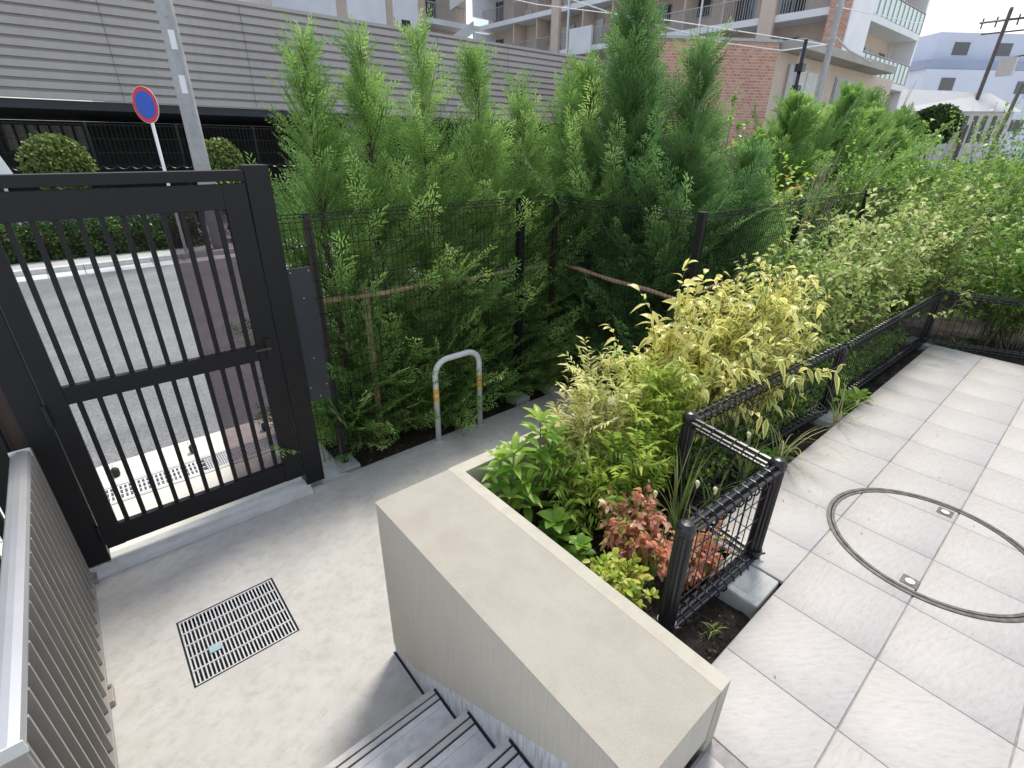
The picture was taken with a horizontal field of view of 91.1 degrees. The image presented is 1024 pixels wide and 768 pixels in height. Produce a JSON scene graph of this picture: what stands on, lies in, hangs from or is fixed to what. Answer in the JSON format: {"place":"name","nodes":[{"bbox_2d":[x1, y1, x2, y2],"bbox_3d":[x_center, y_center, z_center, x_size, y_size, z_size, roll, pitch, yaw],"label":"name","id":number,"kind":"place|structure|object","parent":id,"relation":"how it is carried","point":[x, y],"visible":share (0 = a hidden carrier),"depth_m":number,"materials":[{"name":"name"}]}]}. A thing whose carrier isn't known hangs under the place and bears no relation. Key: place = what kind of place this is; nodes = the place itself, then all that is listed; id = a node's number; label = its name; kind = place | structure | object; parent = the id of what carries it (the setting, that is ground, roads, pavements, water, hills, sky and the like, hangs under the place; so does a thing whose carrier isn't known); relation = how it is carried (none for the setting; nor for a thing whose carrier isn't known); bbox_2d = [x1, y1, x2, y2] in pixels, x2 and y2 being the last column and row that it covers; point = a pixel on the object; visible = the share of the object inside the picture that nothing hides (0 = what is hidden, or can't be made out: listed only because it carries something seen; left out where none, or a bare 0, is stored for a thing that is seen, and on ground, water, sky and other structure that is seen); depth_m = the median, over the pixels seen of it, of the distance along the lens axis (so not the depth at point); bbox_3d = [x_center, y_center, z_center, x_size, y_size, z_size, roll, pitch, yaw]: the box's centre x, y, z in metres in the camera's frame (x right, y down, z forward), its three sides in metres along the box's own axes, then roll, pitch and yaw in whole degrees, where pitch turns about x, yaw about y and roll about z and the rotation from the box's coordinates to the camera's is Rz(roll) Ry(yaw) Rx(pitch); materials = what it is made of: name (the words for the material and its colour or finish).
{"place":"outdoors","nodes":[
{"label":"outdoors","id":0,"kind":"place"},
{"bbox_2d":[0,416,333,556],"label":"pavement","id":1,"kind":"structure","parent":0,"point":[137,469],"depth_m":4.21,"materials":[{"name":"concrete"}]},
{"bbox_2d":[0,433,277,542],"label":"drain channel","id":2,"kind":"object","parent":1,"relation":"in","point":[178,473],"depth_m":4.20,"materials":[{"name":"concrete"}]},
{"bbox_2d":[105,459,205,501],"bbox_3d":[-2.910,0.804,4.096,0.730,0.035,0.210,-20,32,-36],"label":"gutter grate","id":3,"kind":"object","parent":2,"relation":"in","point":[128,487],"visible":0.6,"depth_m":4.09,"materials":[{"name":"grey metal"}]},
{"bbox_2d":[203,436,277,469],"bbox_3d":[-2.292,0.584,4.571,0.880,0.035,0.210,-20,32,-36],"label":"gutter grate","id":4,"kind":"object","parent":2,"relation":"in","point":[222,458],"visible":0.43,"depth_m":4.46,"materials":[{"name":"metal"}]},
{"bbox_2d":[0,177,541,271],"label":"pavement","id":5,"kind":"structure","parent":0,"point":[102,258],"depth_m":12.07,"materials":[{"name":"concrete"}]},
{"bbox_2d":[14,131,99,219],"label":"round bush","id":6,"kind":"object","parent":5,"relation":"on","point":[46,152],"visible":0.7,"depth_m":11.60,"materials":[{"name":"green plant"}]},
{"bbox_2d":[0,212,204,263],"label":"clipped hedge","id":7,"kind":"object","parent":5,"relation":"on","point":[51,242],"visible":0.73,"depth_m":11.37,"materials":[{"name":"green plant"}]},
{"bbox_2d":[132,86,187,252],"bbox_3d":[-7.709,-4.642,11.175,0.690,3.435,0.083,9,27,16],"label":"road sign","id":8,"kind":"object","parent":5,"relation":"on","point":[145,104],"visible":0.94,"depth_m":10.60,"materials":[{"name":"blue metal"}]},
{"bbox_2d":[154,0,228,248],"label":"utility pole","id":9,"kind":"object","parent":5,"relation":"on","point":[180,75],"visible":0.78,"depth_m":10.88,"materials":[{"name":"concrete"}]},
{"bbox_2d":[0,122,416,225],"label":"fence","id":10,"kind":"object","parent":5,"relation":"on","point":[93,152],"visible":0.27,"depth_m":13.83,"materials":[{"name":"black metal"}]},
{"bbox_2d":[204,137,244,183],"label":"round bush","id":11,"kind":"object","parent":5,"relation":"on","point":[224,154],"visible":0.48,"depth_m":13.74,"materials":[{"name":"green plant"}]},
{"bbox_2d":[93,0,495,128],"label":"apartment block","id":12,"kind":"structure","parent":5,"relation":"on","point":[449,17],"depth_m":42.22,"materials":[{"name":"beige tile"}]},
{"bbox_2d":[0,0,603,198],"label":"parking structure","id":13,"kind":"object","parent":5,"relation":"on","point":[108,51],"visible":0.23,"depth_m":16.08,"materials":[{"name":"metal"}]},
{"bbox_2d":[0,124,90,149],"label":"back window","id":14,"kind":"structure","parent":13,"relation":"in","point":[3,127],"depth_m":24.21,"materials":[{"name":"glass"}]},
{"bbox_2d":[478,0,929,160],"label":"apartment block","id":15,"kind":"structure","parent":5,"relation":"on","point":[580,32],"depth_m":32.75,"materials":[{"name":"beige tile"}]},
{"bbox_2d":[734,0,756,21],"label":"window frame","id":16,"kind":"structure","parent":15,"relation":"in","point":[754,1],"depth_m":31.31,"materials":[{"name":"metal"}]},
{"bbox_2d":[610,35,895,191],"bbox_3d":[11.214,-11.611,23.368,16.950,5.840,6.700,-20,32,-36],"label":"brick annex","id":17,"kind":"object","parent":5,"relation":"on","point":[762,77],"visible":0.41,"depth_m":18.46,"materials":[{"name":"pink brick"}]},
{"bbox_2d":[792,69,818,100],"bbox_3d":[11.499,-11.328,20.019,2.200,2.050,0.073,-20,32,-36],"label":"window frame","id":18,"kind":"structure","parent":17,"relation":"in","point":[808,79],"depth_m":19.89,"materials":[{"name":"white"}]},
{"bbox_2d":[898,89,1020,166],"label":"white roof house","id":19,"kind":"structure","parent":5,"relation":"on","point":[983,105],"depth_m":45.61,"materials":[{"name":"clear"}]},
{"bbox_2d":[18,232,570,467],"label":"road","id":20,"kind":"structure","parent":0,"point":[55,312],"depth_m":6.84,"materials":[{"name":"grey asphalt"}]},
{"bbox_2d":[790,39,807,90],"bbox_3d":[8.485,-7.605,15.660,0.220,5.256,0.220,-20,32,-36],"label":"lamp pole","id":21,"kind":"object","parent":20,"relation":"on","point":[800,67],"visible":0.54,"depth_m":14.77,"materials":[{"name":"black metal"}]},
{"bbox_2d":[804,0,871,142],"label":"utility pole","id":22,"kind":"object","parent":20,"relation":"on","point":[833,37],"visible":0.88,"depth_m":15.73,"materials":[{"name":"concrete"}]},
{"bbox_2d":[516,0,822,44],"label":"overhead cable","id":23,"kind":"object","parent":22,"relation":"attached to","point":[679,22],"visible":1,"depth_m":17.05,"materials":[{"name":"black rubber"}]},
{"bbox_2d":[907,103,965,158],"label":"round tree","id":24,"kind":"object","parent":20,"relation":"on","point":[940,113],"visible":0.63,"depth_m":29.43,"materials":[{"name":"green plant"}]},
{"bbox_2d":[300,462,346,492],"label":"corner paving","id":25,"kind":"structure","parent":0,"point":[331,472],"depth_m":4.10,"materials":[{"name":"concrete"}]},
{"bbox_2d":[319,359,593,466],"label":"conifer bed soil","id":26,"kind":"structure","parent":0,"point":[397,442],"depth_m":4.76,"materials":[{"name":"brown soil"}]},
{"bbox_2d":[214,10,451,461],"bbox_3d":[-1.332,-0.931,3.991,1.886,3.311,2.046,-20,32,-36],"label":"conifer tree","id":27,"kind":"object","parent":26,"relation":"on","point":[324,177],"visible":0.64,"depth_m":3.75,"materials":[{"name":"green plant"}]},
{"bbox_2d":[292,13,500,437],"bbox_3d":[-1.050,-1.144,4.349,1.879,3.339,2.049,-20,32,-36],"label":"conifer tree","id":28,"kind":"object","parent":26,"relation":"on","point":[360,94],"visible":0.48,"depth_m":3.97,"materials":[{"name":"green plant"}]},
{"bbox_2d":[323,264,549,444],"bbox_3d":[-0.632,-0.285,4.643,2.602,1.450,0.098,-20,32,-36],"label":"bamboo rail","id":29,"kind":"object","parent":26,"relation":"on","point":[362,296],"visible":0.52,"depth_m":4.16,"materials":[{"name":"brown wood"}]},
{"bbox_2d":[360,3,522,438],"bbox_3d":[-0.713,-1.285,4.576,1.817,3.507,2.224,-20,32,-36],"label":"conifer tree","id":30,"kind":"object","parent":26,"relation":"on","point":[422,142],"visible":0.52,"depth_m":4.27,"materials":[{"name":"green plant"}]},
{"bbox_2d":[412,34,587,401],"bbox_3d":[-0.347,-1.359,4.773,1.851,3.342,1.838,-20,32,-36],"label":"conifer tree","id":31,"kind":"object","parent":26,"relation":"on","point":[478,159],"visible":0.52,"depth_m":4.57,"materials":[{"name":"green plant"}]},
{"bbox_2d":[458,65,605,392],"bbox_3d":[0.091,-1.448,5.189,1.784,3.164,1.817,0,26,-2],"label":"conifer tree","id":32,"kind":"object","parent":26,"relation":"on","point":[523,112],"visible":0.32,"depth_m":4.91,"materials":[{"name":"green plant"}]},
{"bbox_2d":[480,38,647,357],"bbox_3d":[0.779,-1.859,5.724,2.540,3.455,2.924,7,26,12],"label":"conifer tree","id":33,"kind":"object","parent":26,"relation":"on","point":[573,90],"visible":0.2,"depth_m":5.07,"materials":[{"name":"green plant"}]},
{"bbox_2d":[678,86,871,285],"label":"conifer tree","id":34,"kind":"object","parent":26,"relation":"on","point":[793,121],"visible":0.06,"depth_m":7.12,"materials":[{"name":"green plant"}]},
{"bbox_2d":[779,140,890,285],"bbox_3d":[4.083,-2.241,6.711,0.788,1.865,1.122,-9,28,-20],"label":"bare twig shrub","id":35,"kind":"object","parent":26,"relation":"on","point":[812,183],"visible":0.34,"depth_m":6.49,"materials":[{"name":"plant"}]},
{"bbox_2d":[815,85,936,239],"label":"conifer tree","id":36,"kind":"object","parent":26,"relation":"on","point":[872,100],"visible":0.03,"depth_m":8.48,"materials":[{"name":"green plant"}]},
{"bbox_2d":[3,0,1023,121],"label":"sky","id":37,"kind":"structure","parent":0,"point":[963,12],"materials":[{"name":"white"}]},
{"bbox_2d":[563,376,622,398],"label":"corner bed soil","id":38,"kind":"structure","parent":0,"point":[612,389],"depth_m":5.71,"materials":[{"name":"brown soil"}]},
{"bbox_2d":[510,0,758,382],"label":"conifer tree","id":39,"kind":"object","parent":38,"relation":"on","point":[633,86],"visible":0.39,"depth_m":4.70,"materials":[{"name":"green plant"}]},
{"bbox_2d":[530,16,830,386],"bbox_3d":[1.574,-1.457,4.877,2.725,3.478,3.209,-20,32,-36],"label":"conifer tree","id":40,"kind":"object","parent":38,"relation":"on","point":[696,150],"visible":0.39,"depth_m":4.57,"materials":[{"name":"green plant"}]},
{"bbox_2d":[579,124,875,359],"bbox_3d":[2.375,-1.172,5.244,2.825,2.741,2.408,-20,32,-36],"label":"conifer tree","id":41,"kind":"object","parent":38,"relation":"on","point":[749,153],"visible":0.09,"depth_m":4.83,"materials":[{"name":"green plant"}]},
{"bbox_2d":[715,148,809,286],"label":"green shrub","id":42,"kind":"object","parent":38,"relation":"on","point":[786,158],"visible":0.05,"depth_m":5.57,"materials":[{"name":"green plant"}]},
{"bbox_2d":[761,162,816,260],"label":"pink tipped shrub","id":43,"kind":"object","parent":38,"relation":"on","point":[805,174],"visible":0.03,"depth_m":6.21,"materials":[{"name":"green plant"}]},
{"bbox_2d":[804,120,908,271],"bbox_3d":[4.463,-2.350,6.855,1.538,2.239,1.153,-8,27,-17],"label":"green shrub","id":44,"kind":"object","parent":38,"relation":"on","point":[861,175],"visible":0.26,"depth_m":6.67,"materials":[{"name":"green plant"}]},
{"bbox_2d":[690,345,1023,767],"bbox_3d":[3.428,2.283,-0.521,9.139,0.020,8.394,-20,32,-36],"label":"terrace paving","id":45,"kind":"structure","parent":0,"point":[942,688],"depth_m":2.21,"materials":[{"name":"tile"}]},
{"bbox_2d":[656,288,1023,633],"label":"garden fence","id":46,"kind":"object","parent":45,"relation":"on","point":[741,584],"visible":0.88,"depth_m":2.48,"materials":[{"name":"black metal"}]},
{"bbox_2d":[826,488,1023,622],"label":"manhole ring","id":47,"kind":"object","parent":45,"relation":"on","point":[907,579],"visible":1,"depth_m":2.46,"materials":[{"name":"metal"}]},
{"bbox_2d":[750,252,1016,443],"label":"terrace bed soil","id":48,"kind":"structure","parent":0,"point":[939,335],"depth_m":5.04,"materials":[{"name":"brown soil"}]},
{"bbox_2d":[657,325,908,494],"bbox_3d":[2.336,-0.029,4.196,3.980,0.264,0.709,-20,32,-36],"label":"ground cover","id":49,"kind":"object","parent":48,"relation":"on","point":[704,458],"visible":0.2,"depth_m":3.62,"materials":[{"name":"green plant"}]},
{"bbox_2d":[730,202,907,390],"bbox_3d":[2.313,-0.655,3.995,1.565,1.576,1.146,-20,32,-36],"label":"cream shrub","id":50,"kind":"object","parent":48,"relation":"on","point":[822,270],"visible":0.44,"depth_m":3.82,"materials":[{"name":"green plant"}]},
{"bbox_2d":[830,386,872,416],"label":"broadleaf plant","id":51,"kind":"object","parent":48,"relation":"on","point":[851,397],"visible":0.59,"depth_m":3.85,"materials":[{"name":"green plant"}]},
{"bbox_2d":[796,378,928,431],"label":"grass tuft","id":52,"kind":"object","parent":48,"relation":"on","point":[835,419],"visible":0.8,"depth_m":3.61,"materials":[{"name":"green plant"}]},
{"bbox_2d":[801,178,965,351],"bbox_3d":[3.347,-1.075,4.761,1.380,1.641,1.427,6,26,11],"label":"cream shrub","id":53,"kind":"object","parent":48,"relation":"on","point":[896,259],"visible":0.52,"depth_m":4.51,"materials":[{"name":"green plant"}]},
{"bbox_2d":[871,110,1001,255],"bbox_3d":[6.450,-3.056,8.079,1.890,2.404,1.787,11,27,20],"label":"green shrub","id":54,"kind":"object","parent":48,"relation":"on","point":[923,169],"visible":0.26,"depth_m":7.86,"materials":[{"name":"green plant"}]},
{"bbox_2d":[865,159,1023,331],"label":"cream shrub","id":55,"kind":"object","parent":48,"relation":"on","point":[938,263],"visible":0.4,"depth_m":5.00,"materials":[{"name":"green plant"}]},
{"bbox_2d":[920,166,1023,321],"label":"arching shrub","id":56,"kind":"object","parent":48,"relation":"on","point":[958,249],"visible":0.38,"depth_m":5.31,"materials":[{"name":"green plant"}]},
{"bbox_2d":[928,95,1023,229],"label":"arching shrub","id":57,"kind":"object","parent":48,"relation":"on","point":[967,154],"visible":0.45,"depth_m":6.79,"materials":[{"name":"green plant"}]},
{"bbox_2d":[930,102,1023,302],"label":"green shrub","id":58,"kind":"object","parent":48,"relation":"on","point":[1009,201],"visible":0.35,"depth_m":6.25,"materials":[{"name":"green plant"}]},
{"bbox_2d":[965,119,1023,275],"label":"green shrub","id":59,"kind":"object","parent":48,"relation":"on","point":[1018,150],"visible":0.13,"depth_m":7.94,"materials":[{"name":"green plant"}]},
{"bbox_2d":[941,282,1023,365],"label":"bed soil","id":60,"kind":"structure","parent":0,"point":[971,329],"depth_m":5.38,"materials":[{"name":"brown soil"}]},
{"bbox_2d":[945,195,1023,348],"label":"green shrub","id":61,"kind":"object","parent":60,"relation":"on","point":[987,287],"visible":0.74,"depth_m":5.15,"materials":[{"name":"green plant"}]},
{"label":"ground","id":62,"kind":"structure","parent":0,"visible":0},
{"bbox_2d":[13,228,426,281],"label":"kerb","id":63,"kind":"structure","parent":62,"relation":"on","point":[60,271],"depth_m":10.80,"materials":[{"name":"concrete"}]},
{"bbox_2d":[0,393,572,767],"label":"landing","id":64,"kind":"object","parent":62,"relation":"on","point":[329,681],"visible":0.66,"depth_m":2.78,"materials":[{"name":"concrete"}]},
{"bbox_2d":[0,448,118,767],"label":"landing railing","id":65,"kind":"object","parent":64,"relation":"on","point":[57,698],"visible":0.98,"depth_m":1.99,"materials":[{"name":"beige metal"}]},
{"bbox_2d":[0,164,330,567],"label":"entrance gate","id":66,"kind":"structure","parent":64,"relation":"on","point":[286,350],"depth_m":2.97,"materials":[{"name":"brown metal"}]},
{"bbox_2d":[89,479,313,579],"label":"threshold kerb","id":67,"kind":"structure","parent":64,"relation":"on","point":[132,555],"depth_m":3.46,"materials":[{"name":"concrete"}]},
{"bbox_2d":[0,387,28,569],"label":"entrance screen","id":68,"kind":"object","parent":67,"relation":"on","point":[12,438],"depth_m":2.68,"materials":[{"name":"brown metal"}]},
{"bbox_2d":[176,578,298,687],"bbox_3d":[-1.543,1.381,2.830,0.516,0.043,0.486,-20,32,-36],"label":"drain grating","id":69,"kind":"object","parent":64,"relation":"in","point":[215,647],"visible":0.98,"depth_m":2.81,"materials":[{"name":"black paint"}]},
{"bbox_2d":[182,586,294,683],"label":"drain pit floor","id":70,"kind":"structure","parent":64,"relation":"in","point":[231,640],"depth_m":2.84,"materials":[{"name":"grey concrete"}]},
{"bbox_2d":[432,349,485,443],"bbox_3d":[-0.484,0.092,4.557,0.580,0.810,0.110,-20,32,-36],"label":"bike stand","id":71,"kind":"object","parent":64,"relation":"on","point":[438,439],"visible":0.98,"depth_m":4.49,"materials":[{"name":"white metal"}]},
{"bbox_2d":[351,700,528,767],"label":"stairs","id":72,"kind":"structure","parent":62,"relation":"on","point":[471,748],"depth_m":2.07,"materials":[{"name":"concrete"}]},
{"bbox_2d":[324,687,516,767],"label":"stair nosings","id":73,"kind":"object","parent":72,"relation":"on","point":[496,753],"visible":0.86,"depth_m":2.04,"materials":[{"name":"metal"}]},
{"bbox_2d":[337,694,517,767],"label":"stair nosing grooves","id":74,"kind":"object","parent":72,"relation":"on","point":[506,764],"visible":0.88,"depth_m":2.03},
{"bbox_2d":[393,651,532,767],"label":"stair wall joint","id":75,"kind":"object","parent":72,"relation":"attached to","point":[477,725],"visible":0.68,"depth_m":2.05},
{"bbox_2d":[375,360,730,767],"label":"planter wall","id":76,"kind":"structure","parent":62,"relation":"on","point":[537,646],"depth_m":1.77,"materials":[{"name":"beige concrete"}]},
{"bbox_2d":[327,332,1021,663],"bbox_3d":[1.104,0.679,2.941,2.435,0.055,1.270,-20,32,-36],"label":"planter soil","id":77,"kind":"structure","parent":76,"relation":"in","point":[685,635],"depth_m":2.34,"materials":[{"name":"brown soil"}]},
{"bbox_2d":[477,431,553,522],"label":"broadleaf plant","id":78,"kind":"object","parent":77,"relation":"on","point":[524,489],"visible":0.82,"depth_m":2.48,"materials":[{"name":"green plant"}]},
{"bbox_2d":[507,404,577,512],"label":"broadleaf plant","id":79,"kind":"object","parent":77,"relation":"on","point":[542,453],"visible":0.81,"depth_m":2.58,"materials":[{"name":"green plant"}]},
{"bbox_2d":[536,507,575,546],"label":"broadleaf plant","id":80,"kind":"object","parent":77,"relation":"on","point":[553,527],"visible":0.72,"depth_m":2.51,"materials":[{"name":"green plant"}]},
{"bbox_2d":[521,428,613,537],"bbox_3d":[0.274,0.507,2.623,0.515,0.569,0.456,-1,26,-3],"label":"mahonia","id":81,"kind":"object","parent":77,"relation":"on","point":[568,496],"visible":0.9,"depth_m":2.59,"materials":[{"name":"green plant"}]},
{"bbox_2d":[562,533,596,567],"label":"broadleaf plant","id":82,"kind":"object","parent":77,"relation":"on","point":[580,549],"visible":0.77,"depth_m":2.43,"materials":[{"name":"green plant"}]},
{"bbox_2d":[542,335,652,489],"bbox_3d":[0.507,0.183,2.854,0.789,0.956,0.581,-20,32,-36],"label":"mahonia","id":83,"kind":"object","parent":77,"relation":"on","point":[590,390],"visible":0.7,"depth_m":2.74,"materials":[{"name":"beige plant"}]},
{"bbox_2d":[582,547,659,609],"bbox_3d":[0.464,0.875,2.174,0.317,0.356,0.361,-20,32,-36],"label":"nandina","id":84,"kind":"object","parent":77,"relation":"on","point":[618,576],"visible":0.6,"depth_m":2.13,"materials":[{"name":"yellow plant"}]},
{"bbox_2d":[571,410,688,529],"bbox_3d":[0.612,0.441,2.680,0.687,0.648,0.554,-20,32,-36],"label":"mahonia","id":85,"kind":"object","parent":77,"relation":"on","point":[630,470],"visible":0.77,"depth_m":2.58,"materials":[{"name":"green plant"}]},
{"bbox_2d":[595,479,672,567],"bbox_3d":[0.606,0.729,2.481,0.387,0.503,0.475,1,26,0],"label":"nandina","id":86,"kind":"object","parent":77,"relation":"on","point":[622,535],"visible":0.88,"depth_m":2.42,"materials":[{"name":"red plant"}]},
{"bbox_2d":[621,524,669,589],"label":"grass tuft","id":87,"kind":"object","parent":77,"relation":"on","point":[654,569],"visible":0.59,"depth_m":2.32,"materials":[{"name":"green plant"}]},
{"bbox_2d":[600,258,718,430],"bbox_3d":[0.868,-0.117,3.092,0.662,1.299,0.562,8,27,14],"label":"variegated shrub","id":88,"kind":"object","parent":77,"relation":"on","point":[666,344],"visible":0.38,"depth_m":2.95,"materials":[{"name":"yellow plant"}]},
{"bbox_2d":[608,342,715,477],"bbox_3d":[0.821,0.210,2.899,0.581,0.878,0.843,14,29,25],"label":"mahonia","id":89,"kind":"object","parent":77,"relation":"on","point":[658,413],"visible":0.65,"depth_m":2.78,"materials":[{"name":"green plant"}]},
{"bbox_2d":[653,480,717,551],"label":"grass tuft","id":90,"kind":"object","parent":77,"relation":"on","point":[697,482],"visible":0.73,"depth_m":2.41,"materials":[{"name":"green plant"}]},
{"bbox_2d":[641,510,732,591],"bbox_3d":[0.832,0.798,2.333,0.421,0.411,0.277,-9,28,-20],"label":"nandina","id":91,"kind":"object","parent":77,"relation":"on","point":[662,566],"visible":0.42,"depth_m":2.30,"materials":[{"name":"red plant"}]},
{"bbox_2d":[660,442,715,532],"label":"grass tuft","id":92,"kind":"object","parent":77,"relation":"on","point":[680,508],"visible":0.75,"depth_m":2.58,"materials":[{"name":"green plant"}]},
{"bbox_2d":[657,252,845,459],"bbox_3d":[1.548,-0.186,3.313,1.886,1.255,1.124,-20,32,-36],"label":"variegated shrub","id":93,"kind":"object","parent":77,"relation":"on","point":[739,342],"visible":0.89,"depth_m":3.11,"materials":[{"name":"yellow plant"}]},
{"bbox_2d":[706,418,804,483],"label":"grass tuft","id":94,"kind":"object","parent":77,"relation":"on","point":[746,469],"visible":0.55,"depth_m":3.02,"materials":[{"name":"green plant"}]},
{"bbox_2d":[750,405,893,492],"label":"grass tuft","id":95,"kind":"object","parent":77,"relation":"on","point":[783,447],"visible":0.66,"depth_m":3.08,"materials":[{"name":"green plant"}]},
{"bbox_2d":[277,187,901,473],"bbox_3d":[1.728,-0.843,5.390,7.384,2.228,1.648,-20,32,-36],"label":"fence","id":96,"kind":"object","parent":62,"relation":"on","point":[351,463],"visible":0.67,"depth_m":4.26,"materials":[{"name":"black metal"}]},
{"bbox_2d":[565,264,712,325],"bbox_3d":[1.091,-0.319,4.826,0.139,1.397,1.600,-20,32,-36],"label":"bamboo rail","id":97,"kind":"object","parent":96,"relation":"attached to","point":[616,281],"visible":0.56,"depth_m":4.58,"materials":[{"name":"brown wood"}]},
{"bbox_2d":[729,80,953,290],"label":"conifer tree","id":98,"kind":"object","parent":62,"relation":"on","point":[831,113],"visible":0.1,"depth_m":7.34,"materials":[{"name":"green plant"}]},
{"bbox_2d":[821,102,986,243],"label":"conifer tree","id":99,"kind":"object","parent":62,"relation":"on","point":[904,118],"visible":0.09,"depth_m":9.30,"materials":[{"name":"green plant"}]},
{"bbox_2d":[889,32,1023,160],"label":"apartment block","id":100,"kind":"structure","parent":62,"relation":"on","point":[952,61],"depth_m":56.22,"materials":[{"name":"white paint"}]},
{"bbox_2d":[898,154,1023,252],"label":"hedge row","id":101,"kind":"object","parent":62,"relation":"on","point":[932,161],"visible":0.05,"depth_m":11.23,"materials":[{"name":"green plant"}]},
{"bbox_2d":[953,7,1023,161],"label":"utility pole","id":102,"kind":"object","parent":62,"relation":"on","point":[1006,66],"visible":0.89,"depth_m":44.85,"materials":[{"name":"grey concrete"}]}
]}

